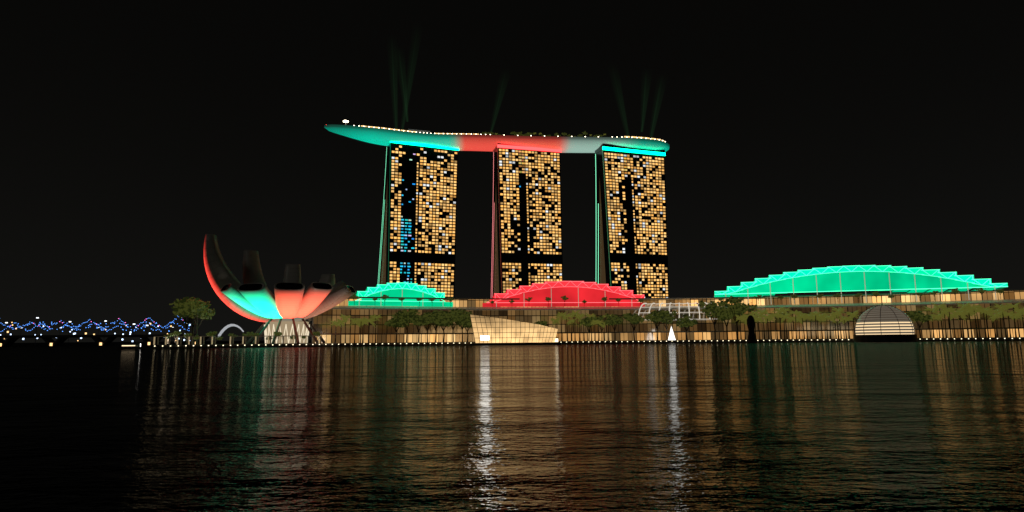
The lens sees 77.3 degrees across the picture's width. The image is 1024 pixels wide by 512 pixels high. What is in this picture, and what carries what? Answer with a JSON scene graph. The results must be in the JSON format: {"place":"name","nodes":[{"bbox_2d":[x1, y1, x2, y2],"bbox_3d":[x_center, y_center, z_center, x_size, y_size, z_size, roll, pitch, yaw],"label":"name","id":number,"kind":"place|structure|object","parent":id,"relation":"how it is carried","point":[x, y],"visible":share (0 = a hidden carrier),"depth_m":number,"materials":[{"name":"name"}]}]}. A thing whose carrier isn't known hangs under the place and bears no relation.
{"place":"outdoors","nodes":[
{"label":"outdoors","id":0,"kind":"place"},
{"bbox_2d":[0,317,208,346],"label":"bridge","id":1,"kind":"structure","parent":0,"point":[47,339],"depth_m":894.71,"materials":[{"name":"blue metal"}]},
{"bbox_2d":[11,340,311,345],"bbox_3d":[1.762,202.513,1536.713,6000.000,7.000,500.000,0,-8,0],"label":"shore","id":2,"kind":"structure","parent":0,"point":[110,344],"depth_m":1288.89,"materials":[{"name":"concrete"}]},
{"bbox_2d":[218,324,243,336],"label":"arch","id":3,"kind":"structure","parent":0,"point":[224,329],"depth_m":452.42,"materials":[{"name":"silver metal"}]},
{"bbox_2d":[324,124,669,152],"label":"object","id":4,"kind":"structure","parent":0,"point":[460,142],"depth_m":634.87,"materials":[{"name":"teal metal"}]},
{"bbox_2d":[343,120,663,140],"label":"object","id":5,"kind":"structure","parent":4,"relation":"on","point":[417,131],"depth_m":639.58,"materials":[{"name":"grey"}]},
{"bbox_2d":[0,341,1023,511],"bbox_3d":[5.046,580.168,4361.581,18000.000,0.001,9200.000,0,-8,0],"label":"bay water","id":6,"kind":"structure","parent":0,"point":[927,426],"depth_m":18.43,"materials":[{"name":"black liquid"}]},
{"bbox_2d":[117,343,144,348],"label":"tour boat","id":7,"kind":"object","parent":6,"relation":"on","point":[129,346],"visible":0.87,"depth_m":325.60,"materials":[{"name":"grey"}]},
{"bbox_2d":[470,335,560,345],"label":"pavilion base platform","id":8,"kind":"structure","parent":6,"relation":"in","point":[487,338],"depth_m":358.88,"materials":[{"name":"grey concrete"}]},
{"bbox_2d":[470,315,557,342],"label":"crystal pavilion","id":9,"kind":"structure","parent":8,"relation":"on","point":[497,330],"depth_m":360.82,"materials":[{"name":"beige glass"}]},
{"bbox_2d":[747,315,755,342],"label":"mooring pile","id":10,"kind":"object","parent":6,"relation":"in","point":[751,328],"visible":0.95,"depth_m":397.31,"materials":[{"name":"black"}]},
{"bbox_2d":[854,303,916,341],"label":"dome building","id":11,"kind":"structure","parent":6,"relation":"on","point":[882,323],"depth_m":363.25,"materials":[{"name":"grey glass"}]},
{"bbox_2d":[152,337,1023,348],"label":"promenade","id":12,"kind":"structure","parent":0,"point":[561,342],"depth_m":392.81,"materials":[{"name":"grey stone"}]},
{"bbox_2d":[169,331,180,340],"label":"tree","id":13,"kind":"object","parent":12,"relation":"on","point":[175,333],"visible":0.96,"depth_m":352.12,"materials":[{"name":"green plant"}]},
{"bbox_2d":[169,298,204,343],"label":"tree","id":14,"kind":"object","parent":12,"relation":"on","point":[182,313],"visible":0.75,"depth_m":375.09,"materials":[{"name":"green plant"}]},
{"bbox_2d":[178,297,210,342],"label":"tree","id":15,"kind":"object","parent":12,"relation":"on","point":[200,307],"visible":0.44,"depth_m":380.60,"materials":[{"name":"green plant"}]},
{"bbox_2d":[181,301,215,343],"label":"tree","id":16,"kind":"object","parent":12,"relation":"on","point":[207,315],"visible":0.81,"depth_m":378.24,"materials":[{"name":"green plant"}]},
{"bbox_2d":[153,335,320,344],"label":"boardwalk pergola","id":17,"kind":"object","parent":12,"relation":"on","point":[282,341],"visible":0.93,"depth_m":358.61,"materials":[{"name":"brown wood"}]},
{"bbox_2d":[246,318,325,343],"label":"building base","id":18,"kind":"object","parent":12,"relation":"on","point":[293,327],"visible":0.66,"depth_m":392.23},
{"bbox_2d":[204,234,355,321],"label":"lotus-shaped museum","id":19,"kind":"structure","parent":18,"relation":"on","point":[252,297],"depth_m":391.29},
{"bbox_2d":[330,320,340,342],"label":"palm","id":20,"kind":"object","parent":12,"relation":"on","point":[334,322],"visible":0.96,"depth_m":390.37,"materials":[{"name":"green plant"}]},
{"bbox_2d":[337,319,346,342],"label":"palm","id":21,"kind":"object","parent":12,"relation":"on","point":[341,323],"visible":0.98,"depth_m":390.21,"materials":[{"name":"green plant"}]},
{"bbox_2d":[339,314,350,342],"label":"palm","id":22,"kind":"object","parent":12,"relation":"on","point":[345,318],"visible":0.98,"depth_m":391.77,"materials":[{"name":"green plant"}]},
{"bbox_2d":[350,318,361,342],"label":"palm","id":23,"kind":"object","parent":12,"relation":"on","point":[353,321],"visible":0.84,"depth_m":401.07,"materials":[{"name":"green plant"}]},
{"bbox_2d":[355,317,366,342],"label":"palm","id":24,"kind":"object","parent":12,"relation":"on","point":[362,320],"visible":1,"depth_m":394.22,"materials":[{"name":"green plant"}]},
{"bbox_2d":[364,318,376,342],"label":"palm","id":25,"kind":"object","parent":12,"relation":"on","point":[370,320],"visible":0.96,"depth_m":397.31,"materials":[{"name":"green plant"}]},
{"bbox_2d":[370,314,381,342],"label":"palm","id":26,"kind":"object","parent":12,"relation":"on","point":[375,317],"visible":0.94,"depth_m":405.29,"materials":[{"name":"green plant"}]},
{"bbox_2d":[384,312,408,342],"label":"tree","id":27,"kind":"object","parent":12,"relation":"on","point":[396,321],"visible":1,"depth_m":403.80,"materials":[{"name":"green plant"}]},
{"bbox_2d":[395,309,419,341],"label":"tree","id":28,"kind":"object","parent":12,"relation":"on","point":[410,313],"visible":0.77,"depth_m":409.88,"materials":[{"name":"green plant"}]},
{"bbox_2d":[378,141,458,297],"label":"hotel tower","id":29,"kind":"structure","parent":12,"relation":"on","point":[418,236],"depth_m":623.35,"materials":[{"name":"black glass"}]},
{"bbox_2d":[390,145,456,296],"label":"lit windows","id":30,"kind":"structure","parent":29,"relation":"in","point":[431,270],"depth_m":624.74,"materials":[{"name":"yellow glass"}]},
{"bbox_2d":[409,314,429,341],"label":"tree","id":31,"kind":"object","parent":12,"relation":"on","point":[419,320],"visible":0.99,"depth_m":406.60,"materials":[{"name":"green plant"}]},
{"bbox_2d":[424,312,439,341],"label":"tree","id":32,"kind":"object","parent":12,"relation":"on","point":[429,322],"visible":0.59,"depth_m":414.97,"materials":[{"name":"green plant"}]},
{"bbox_2d":[425,309,448,341],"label":"tree","id":33,"kind":"object","parent":12,"relation":"on","point":[435,313],"visible":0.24,"depth_m":422.79,"materials":[{"name":"green plant"}]},
{"bbox_2d":[430,311,453,341],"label":"tree","id":34,"kind":"object","parent":12,"relation":"on","point":[440,322],"visible":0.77,"depth_m":417.31,"materials":[{"name":"green plant"}]},
{"bbox_2d":[439,309,466,341],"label":"tree","id":35,"kind":"object","parent":12,"relation":"on","point":[451,318],"visible":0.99,"depth_m":411.98,"materials":[{"name":"green plant"}]},
{"bbox_2d":[455,314,471,341],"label":"tree","id":36,"kind":"object","parent":12,"relation":"on","point":[467,324],"visible":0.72,"depth_m":420.69,"materials":[{"name":"green plant"}]},
{"bbox_2d":[455,308,472,341],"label":"tree","id":37,"kind":"object","parent":12,"relation":"on","point":[465,318],"visible":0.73,"depth_m":420.29,"materials":[{"name":"green plant"}]},
{"bbox_2d":[491,143,562,297],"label":"hotel tower","id":38,"kind":"structure","parent":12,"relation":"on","point":[527,233],"depth_m":636.20,"materials":[{"name":"black glass"}]},
{"bbox_2d":[499,149,561,292],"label":"lit windows","id":39,"kind":"structure","parent":38,"relation":"in","point":[507,285],"depth_m":636.83,"materials":[{"name":"yellow glass"}]},
{"bbox_2d":[533,321,547,325],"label":"tree","id":40,"kind":"object","parent":12,"relation":"on","point":[543,323],"visible":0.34,"depth_m":430.81,"materials":[{"name":"green plant"}]},
{"bbox_2d":[550,317,560,327],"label":"tree","id":41,"kind":"object","parent":12,"relation":"on","point":[555,321],"visible":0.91,"depth_m":430.75,"materials":[{"name":"green plant"}]},
{"bbox_2d":[555,311,567,340],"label":"palm","id":42,"kind":"object","parent":12,"relation":"on","point":[559,314],"visible":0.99,"depth_m":429.32,"materials":[{"name":"green plant"}]},
{"bbox_2d":[560,313,569,340],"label":"palm","id":43,"kind":"object","parent":12,"relation":"on","point":[567,315],"visible":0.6,"depth_m":441.07,"materials":[{"name":"green plant"}]},
{"bbox_2d":[567,319,577,340],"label":"palm","id":44,"kind":"object","parent":12,"relation":"on","point":[570,321],"visible":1,"depth_m":433.36,"materials":[{"name":"green plant"}]},
{"bbox_2d":[569,310,580,340],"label":"palm","id":45,"kind":"object","parent":12,"relation":"on","point":[573,315],"visible":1,"depth_m":432.74,"materials":[{"name":"green plant"}]},
{"bbox_2d":[574,313,584,340],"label":"palm","id":46,"kind":"object","parent":12,"relation":"on","point":[579,317],"visible":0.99,"depth_m":429.90,"materials":[{"name":"green plant"}]},
{"bbox_2d":[580,317,597,340],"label":"tree","id":47,"kind":"object","parent":12,"relation":"on","point":[588,323],"visible":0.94,"depth_m":437.85,"materials":[{"name":"green plant"}]},
{"bbox_2d":[585,313,595,340],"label":"palm","id":48,"kind":"object","parent":12,"relation":"on","point":[591,315],"visible":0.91,"depth_m":440.10,"materials":[{"name":"green plant"}]},
{"bbox_2d":[592,320,603,340],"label":"palm","id":49,"kind":"object","parent":12,"relation":"on","point":[599,322],"visible":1,"depth_m":434.63,"materials":[{"name":"green plant"}]},
{"bbox_2d":[597,315,607,340],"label":"tree","id":50,"kind":"object","parent":12,"relation":"on","point":[600,318],"visible":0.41,"depth_m":444.30,"materials":[{"name":"green plant"}]},
{"bbox_2d":[605,314,623,340],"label":"tree","id":51,"kind":"object","parent":12,"relation":"on","point":[614,320],"visible":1,"depth_m":431.80,"materials":[{"name":"green plant"}]},
{"bbox_2d":[595,143,668,297],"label":"hotel tower","id":52,"kind":"structure","parent":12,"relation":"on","point":[631,238],"depth_m":643.42,"materials":[{"name":"black glass"}]},
{"bbox_2d":[604,153,667,297],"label":"lit windows","id":53,"kind":"structure","parent":52,"relation":"in","point":[604,153],"depth_m":644.18,"materials":[{"name":"yellow glass"}]},
{"bbox_2d":[622,313,644,339],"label":"tree","id":54,"kind":"object","parent":12,"relation":"on","point":[634,319],"visible":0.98,"depth_m":445.72,"materials":[{"name":"green plant"}]},
{"bbox_2d":[645,310,668,339],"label":"tree","id":55,"kind":"object","parent":12,"relation":"on","point":[655,318],"visible":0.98,"depth_m":434.22,"materials":[{"name":"green plant"}]},
{"bbox_2d":[312,289,1023,342],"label":"waterfront shopping mall","id":56,"kind":"structure","parent":12,"relation":"on","point":[683,307],"depth_m":451.14},
{"bbox_2d":[348,282,452,306],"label":"roof","id":57,"kind":"structure","parent":56,"relation":"on","point":[397,289],"depth_m":450.67,"materials":[{"name":"teal metal"}]},
{"bbox_2d":[482,281,644,306],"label":"roof","id":58,"kind":"structure","parent":56,"relation":"on","point":[577,293],"depth_m":476.67,"materials":[{"name":"red metal"}]},
{"bbox_2d":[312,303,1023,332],"bbox_3d":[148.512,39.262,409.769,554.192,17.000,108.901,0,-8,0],"label":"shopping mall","id":59,"kind":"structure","parent":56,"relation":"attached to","point":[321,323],"depth_m":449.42},
{"bbox_2d":[315,329,1023,342],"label":"mall shopfronts","id":60,"kind":"object","parent":56,"relation":"attached to","point":[618,337],"visible":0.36,"depth_m":450.21,"materials":[{"name":"yellow glass"}]},
{"bbox_2d":[638,302,710,339],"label":"mall entrance canopy","id":61,"kind":"object","parent":56,"relation":"attached to","point":[671,336],"visible":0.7,"depth_m":456.05,"materials":[{"name":"white metal"}]},
{"bbox_2d":[336,291,1023,306],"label":"mall terrace glass","id":62,"kind":"object","parent":56,"relation":"attached to","point":[850,299],"visible":0.52,"depth_m":462.12,"materials":[{"name":"yellow glass"}]},
{"bbox_2d":[714,265,1007,303],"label":"roof","id":63,"kind":"structure","parent":56,"relation":"on","point":[865,278],"depth_m":456.43,"materials":[{"name":"teal metal"}]},
{"bbox_2d":[976,287,987,299],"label":"terrace tree","id":64,"kind":"object","parent":56,"relation":"on","point":[981,290],"visible":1,"depth_m":429.34,"materials":[{"name":"green plant"}]},
{"bbox_2d":[658,310,677,339],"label":"tree","id":65,"kind":"object","parent":12,"relation":"on","point":[668,319],"visible":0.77,"depth_m":438.87,"materials":[{"name":"green plant"}]},
{"bbox_2d":[676,315,697,339],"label":"tree","id":66,"kind":"object","parent":12,"relation":"on","point":[686,322],"visible":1,"depth_m":445.02,"materials":[{"name":"green plant"}]},
{"bbox_2d":[696,300,731,339],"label":"tree","id":67,"kind":"object","parent":12,"relation":"on","point":[713,308],"visible":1,"depth_m":430.00,"materials":[{"name":"green plant"}]},
{"bbox_2d":[717,310,735,339],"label":"tree","id":68,"kind":"object","parent":12,"relation":"on","point":[724,316],"visible":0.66,"depth_m":435.70,"materials":[{"name":"green plant"}]},
{"bbox_2d":[718,296,756,339],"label":"tree","id":69,"kind":"object","parent":12,"relation":"on","point":[737,307],"visible":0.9,"depth_m":431.42,"materials":[{"name":"green plant"}]},
{"bbox_2d":[735,314,744,339],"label":"palm","id":70,"kind":"object","parent":12,"relation":"on","point":[740,318],"visible":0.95,"depth_m":430.75,"materials":[{"name":"green plant"}]},
{"bbox_2d":[754,316,764,338],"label":"palm","id":71,"kind":"object","parent":12,"relation":"on","point":[759,319],"visible":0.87,"depth_m":428.09,"materials":[{"name":"green plant"}]},
{"bbox_2d":[757,309,768,338],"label":"palm","id":72,"kind":"object","parent":12,"relation":"on","point":[764,311],"visible":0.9,"depth_m":438.75,"materials":[{"name":"green plant"}]},
{"bbox_2d":[760,314,774,338],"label":"palm","id":73,"kind":"object","parent":12,"relation":"on","point":[768,317],"visible":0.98,"depth_m":427.79,"materials":[{"name":"green plant"}]},
{"bbox_2d":[772,313,782,338],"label":"palm","id":74,"kind":"object","parent":12,"relation":"on","point":[776,315],"visible":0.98,"depth_m":427.66,"materials":[{"name":"green plant"}]},
{"bbox_2d":[772,307,786,338],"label":"palm","id":75,"kind":"object","parent":12,"relation":"on","point":[781,310],"visible":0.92,"depth_m":430.19,"materials":[{"name":"green plant"}]},
{"bbox_2d":[779,313,790,338],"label":"palm","id":76,"kind":"object","parent":12,"relation":"on","point":[785,316],"visible":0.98,"depth_m":425.92,"materials":[{"name":"green plant"}]},
{"bbox_2d":[782,307,789,338],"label":"palm","id":77,"kind":"object","parent":12,"relation":"on","point":[787,309],"visible":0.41,"depth_m":440.61,"materials":[{"name":"green plant"}]},
{"bbox_2d":[788,310,802,338],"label":"palm","id":78,"kind":"object","parent":12,"relation":"on","point":[796,312],"visible":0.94,"depth_m":432.90,"materials":[{"name":"green plant"}]},
{"bbox_2d":[796,314,807,338],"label":"palm","id":79,"kind":"object","parent":12,"relation":"on","point":[800,317],"visible":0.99,"depth_m":431.18,"materials":[{"name":"green plant"}]},
{"bbox_2d":[803,311,816,338],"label":"palm","id":80,"kind":"object","parent":12,"relation":"on","point":[810,321],"visible":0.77,"depth_m":429.19,"materials":[{"name":"green plant"}]},
{"bbox_2d":[809,311,821,338],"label":"palm","id":81,"kind":"object","parent":12,"relation":"on","point":[813,314],"visible":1,"depth_m":424.73,"materials":[{"name":"green plant"}]},
{"bbox_2d":[814,313,827,338],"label":"palm","id":82,"kind":"object","parent":12,"relation":"on","point":[822,316],"visible":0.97,"depth_m":424.17,"materials":[{"name":"green plant"}]},
{"bbox_2d":[825,316,836,338],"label":"palm","id":83,"kind":"object","parent":12,"relation":"on","point":[830,324],"visible":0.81,"depth_m":431.98,"materials":[{"name":"green plant"}]},
{"bbox_2d":[826,313,841,338],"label":"palm","id":84,"kind":"object","parent":12,"relation":"on","point":[835,317],"visible":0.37,"depth_m":433.05,"materials":[{"name":"green plant"}]},
{"bbox_2d":[831,311,842,338],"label":"palm","id":85,"kind":"object","parent":12,"relation":"on","point":[837,314],"visible":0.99,"depth_m":425.31,"materials":[{"name":"green plant"}]},
{"bbox_2d":[832,307,844,338],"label":"palm","id":86,"kind":"object","parent":12,"relation":"on","point":[836,310],"visible":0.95,"depth_m":427.69,"materials":[{"name":"green plant"}]},
{"bbox_2d":[838,317,850,338],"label":"palm","id":87,"kind":"object","parent":12,"relation":"on","point":[843,319],"visible":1,"depth_m":421.21,"materials":[{"name":"green plant"}]},
{"bbox_2d":[846,310,858,334],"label":"palm","id":88,"kind":"object","parent":12,"relation":"on","point":[852,315],"visible":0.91,"depth_m":419.40,"materials":[{"name":"green plant"}]},
{"bbox_2d":[906,310,931,337],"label":"tree","id":89,"kind":"object","parent":12,"relation":"on","point":[918,316],"visible":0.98,"depth_m":410.36,"materials":[{"name":"green plant"}]},
{"bbox_2d":[924,306,937,337],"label":"palm","id":90,"kind":"object","parent":12,"relation":"on","point":[930,309],"visible":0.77,"depth_m":420.45,"materials":[{"name":"green plant"}]},
{"bbox_2d":[931,312,944,337],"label":"palm","id":91,"kind":"object","parent":12,"relation":"on","point":[939,317],"visible":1,"depth_m":402.74,"materials":[{"name":"green plant"}]},
{"bbox_2d":[931,303,947,337],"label":"palm","id":92,"kind":"object","parent":12,"relation":"on","point":[940,306],"visible":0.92,"depth_m":408.05,"materials":[{"name":"green plant"}]},
{"bbox_2d":[937,310,950,337],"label":"palm","id":93,"kind":"object","parent":12,"relation":"on","point":[946,313],"visible":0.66,"depth_m":410.09,"materials":[{"name":"green plant"}]},
{"bbox_2d":[941,306,957,337],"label":"palm","id":94,"kind":"object","parent":12,"relation":"on","point":[950,310],"visible":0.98,"depth_m":402.95,"materials":[{"name":"green plant"}]},
{"bbox_2d":[948,311,959,337],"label":"palm","id":95,"kind":"object","parent":12,"relation":"on","point":[953,322],"visible":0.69,"depth_m":406.89,"materials":[{"name":"green plant"}]},
{"bbox_2d":[951,310,967,337],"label":"palm","id":96,"kind":"object","parent":12,"relation":"on","point":[960,314],"visible":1,"depth_m":398.50,"materials":[{"name":"green plant"}]},
{"bbox_2d":[956,302,971,337],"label":"palm","id":97,"kind":"object","parent":12,"relation":"on","point":[962,306],"visible":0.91,"depth_m":406.25,"materials":[{"name":"green plant"}]},
{"bbox_2d":[961,307,977,337],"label":"palm","id":98,"kind":"object","parent":12,"relation":"on","point":[970,312],"visible":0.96,"depth_m":400.09,"materials":[{"name":"green plant"}]},
{"bbox_2d":[966,304,981,337],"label":"palm","id":99,"kind":"object","parent":12,"relation":"on","point":[974,306],"visible":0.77,"depth_m":402.74,"materials":[{"name":"green plant"}]},
{"bbox_2d":[975,306,990,336],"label":"palm","id":100,"kind":"object","parent":12,"relation":"on","point":[979,309],"visible":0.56,"depth_m":400.55,"materials":[{"name":"green plant"}]},
{"bbox_2d":[978,307,993,336],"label":"palm","id":101,"kind":"object","parent":12,"relation":"on","point":[987,310],"visible":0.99,"depth_m":395.83,"materials":[{"name":"green plant"}]},
{"bbox_2d":[989,313,1004,336],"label":"palm","id":102,"kind":"object","parent":12,"relation":"on","point":[995,315],"visible":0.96,"depth_m":397.13,"materials":[{"name":"green plant"}]},
{"bbox_2d":[994,311,1006,336],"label":"palm","id":103,"kind":"object","parent":12,"relation":"on","point":[1000,320],"visible":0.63,"depth_m":401.84,"materials":[{"name":"green plant"}]},
{"bbox_2d":[993,303,1009,336],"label":"palm","id":104,"kind":"object","parent":12,"relation":"on","point":[1002,308],"visible":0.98,"depth_m":391.55,"materials":[{"name":"green plant"}]},
{"bbox_2d":[1001,311,1015,336],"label":"palm","id":105,"kind":"object","parent":12,"relation":"on","point":[1008,314],"visible":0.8,"depth_m":400.14,"materials":[{"name":"green plant"}]},
{"bbox_2d":[1005,302,1020,336],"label":"palm","id":106,"kind":"object","parent":12,"relation":"on","point":[1015,306],"visible":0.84,"depth_m":399.13,"materials":[{"name":"green plant"}]},
{"bbox_2d":[1009,311,1023,336],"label":"palm","id":107,"kind":"object","parent":12,"relation":"on","point":[1018,315],"visible":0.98,"depth_m":391.79,"materials":[{"name":"green plant"}]},
{"bbox_2d":[1013,308,1023,329],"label":"palm","id":108,"kind":"object","parent":12,"relation":"on","point":[1017,310],"visible":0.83,"depth_m":397.63,"materials":[{"name":"green plant"}]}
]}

